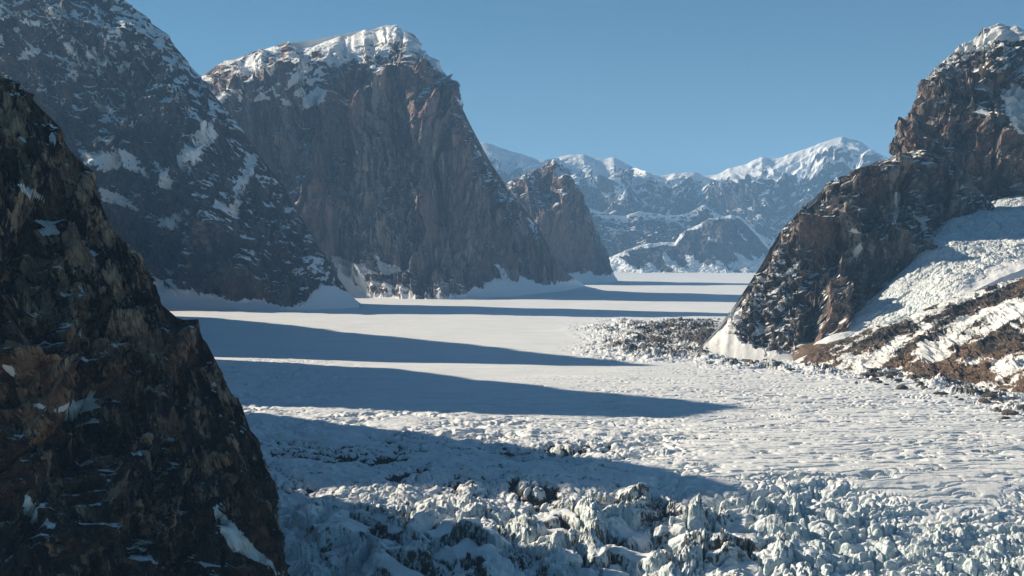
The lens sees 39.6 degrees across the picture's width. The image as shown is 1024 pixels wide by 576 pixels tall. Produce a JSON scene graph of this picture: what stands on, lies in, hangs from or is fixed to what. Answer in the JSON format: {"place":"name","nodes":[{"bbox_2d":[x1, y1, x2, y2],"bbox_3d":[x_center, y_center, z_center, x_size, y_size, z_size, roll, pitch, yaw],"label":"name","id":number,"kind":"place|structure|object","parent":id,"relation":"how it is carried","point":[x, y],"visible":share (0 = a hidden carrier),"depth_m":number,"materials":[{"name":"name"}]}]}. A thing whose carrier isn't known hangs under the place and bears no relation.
{"place":"outdoors","nodes":[
{"label":"outdoors","id":0,"kind":"place"},
{"bbox_2d":[0,76,290,575],"bbox_3d":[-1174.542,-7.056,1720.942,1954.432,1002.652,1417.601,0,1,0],"label":"crag","id":1,"kind":"structure","parent":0,"point":[129,443],"depth_m":1364.53,"materials":[{"name":"stone"}]},
{"bbox_2d":[0,0,362,310],"bbox_3d":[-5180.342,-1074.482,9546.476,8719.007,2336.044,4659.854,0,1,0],"label":"mountain","id":2,"kind":"structure","parent":0,"point":[201,212],"depth_m":7818.08,"materials":[{"name":"stone"}]},
{"bbox_2d":[201,25,584,298],"bbox_3d":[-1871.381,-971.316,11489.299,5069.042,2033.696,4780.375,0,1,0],"label":"mountain","id":3,"kind":"structure","parent":0,"point":[369,149],"depth_m":9859.23,"materials":[{"name":"stone"}]},
{"bbox_2d":[506,159,617,283],"bbox_3d":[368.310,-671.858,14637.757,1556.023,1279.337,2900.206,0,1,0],"label":"mountain","id":4,"kind":"structure","parent":0,"point":[549,196],"depth_m":14062.87,"materials":[{"name":"stone"}]},
{"bbox_2d":[125,0,1023,175],"label":"sky","id":5,"kind":"structure","parent":0,"point":[658,87],"materials":[{"name":"blue"}]},
{"bbox_2d":[169,272,1023,527],"bbox_3d":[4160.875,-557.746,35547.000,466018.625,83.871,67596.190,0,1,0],"label":"glacier","id":6,"kind":"object","parent":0,"point":[530,404],"visible":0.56,"depth_m":2647.24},
{"bbox_2d":[587,317,1023,409],"bbox_3d":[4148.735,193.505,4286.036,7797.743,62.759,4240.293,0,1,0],"label":"rubble","id":7,"kind":"object","parent":6,"relation":"on","point":[677,338],"visible":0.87,"depth_m":4413.46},
{"bbox_2d":[885,371,897,374],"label":"boulder","id":8,"kind":"object","parent":6,"relation":"on","point":[891,373],"visible":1,"depth_m":3408.49,"materials":[{"name":"grey stone"}]},
{"bbox_2d":[895,384,908,389],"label":"boulder","id":9,"kind":"object","parent":6,"relation":"on","point":[901,386],"visible":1,"depth_m":3104.04,"materials":[{"name":"grey stone"}]},
{"bbox_2d":[932,392,948,394],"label":"boulder","id":10,"kind":"object","parent":6,"relation":"on","point":[943,393],"visible":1,"depth_m":2984.69,"materials":[{"name":"grey stone"}]},
{"bbox_2d":[978,398,990,402],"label":"boulder","id":11,"kind":"object","parent":6,"relation":"on","point":[983,400],"visible":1,"depth_m":2842.60,"materials":[{"name":"grey stone"}]},
{"bbox_2d":[982,393,998,396],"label":"boulder","id":12,"kind":"object","parent":6,"relation":"on","point":[989,395],"visible":1,"depth_m":2879.64,"materials":[{"name":"grey stone"}]},
{"bbox_2d":[1001,409,1018,414],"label":"boulder","id":13,"kind":"object","parent":6,"relation":"on","point":[1009,412],"visible":1,"depth_m":2628.25,"materials":[{"name":"grey stone"}]},
{"bbox_2d":[277,474,1023,575],"bbox_3d":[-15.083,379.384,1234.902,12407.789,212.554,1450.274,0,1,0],"label":"seracs","id":14,"kind":"object","parent":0,"point":[806,526],"visible":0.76,"depth_m":1750.93,"materials":[{"name":"white ice"}]},
{"bbox_2d":[589,205,774,257],"bbox_3d":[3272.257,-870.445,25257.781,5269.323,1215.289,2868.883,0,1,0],"label":"ridge","id":15,"kind":"structure","parent":0,"point":[618,234],"depth_m":24969.65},
{"bbox_2d":[480,137,888,240],"bbox_3d":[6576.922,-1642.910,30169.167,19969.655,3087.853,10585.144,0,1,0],"label":"mountain","id":16,"kind":"structure","parent":0,"point":[768,198],"depth_m":28836.58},
{"bbox_2d":[609,215,769,272],"bbox_3d":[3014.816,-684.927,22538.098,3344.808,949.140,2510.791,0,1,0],"label":"hill","id":17,"kind":"structure","parent":0,"point":[730,244],"depth_m":22044.53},
{"bbox_2d":[697,149,994,359],"bbox_3d":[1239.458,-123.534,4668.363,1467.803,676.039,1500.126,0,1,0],"label":"mountain","id":18,"kind":"structure","parent":0,"point":[843,250],"depth_m":4394.77,"materials":[{"name":"stone"}]},
{"bbox_2d":[790,276,1023,392],"bbox_3d":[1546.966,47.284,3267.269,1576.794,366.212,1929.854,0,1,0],"label":"hillside","id":19,"kind":"structure","parent":0,"point":[976,337],"depth_m":3524.17,"materials":[{"name":"white snow"}]},
{"bbox_2d":[814,195,1023,344],"bbox_3d":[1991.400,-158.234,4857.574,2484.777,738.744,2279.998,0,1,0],"label":"glacier","id":20,"kind":"object","parent":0,"point":[981,250],"visible":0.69,"depth_m":4221.34,"materials":[{"name":"white snow"}]},
{"bbox_2d":[889,23,1023,201],"bbox_3d":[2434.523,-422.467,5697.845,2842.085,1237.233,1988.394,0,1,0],"label":"mountain","id":21,"kind":"structure","parent":0,"point":[966,114],"depth_m":5257.80,"materials":[{"name":"stone"}]}
]}

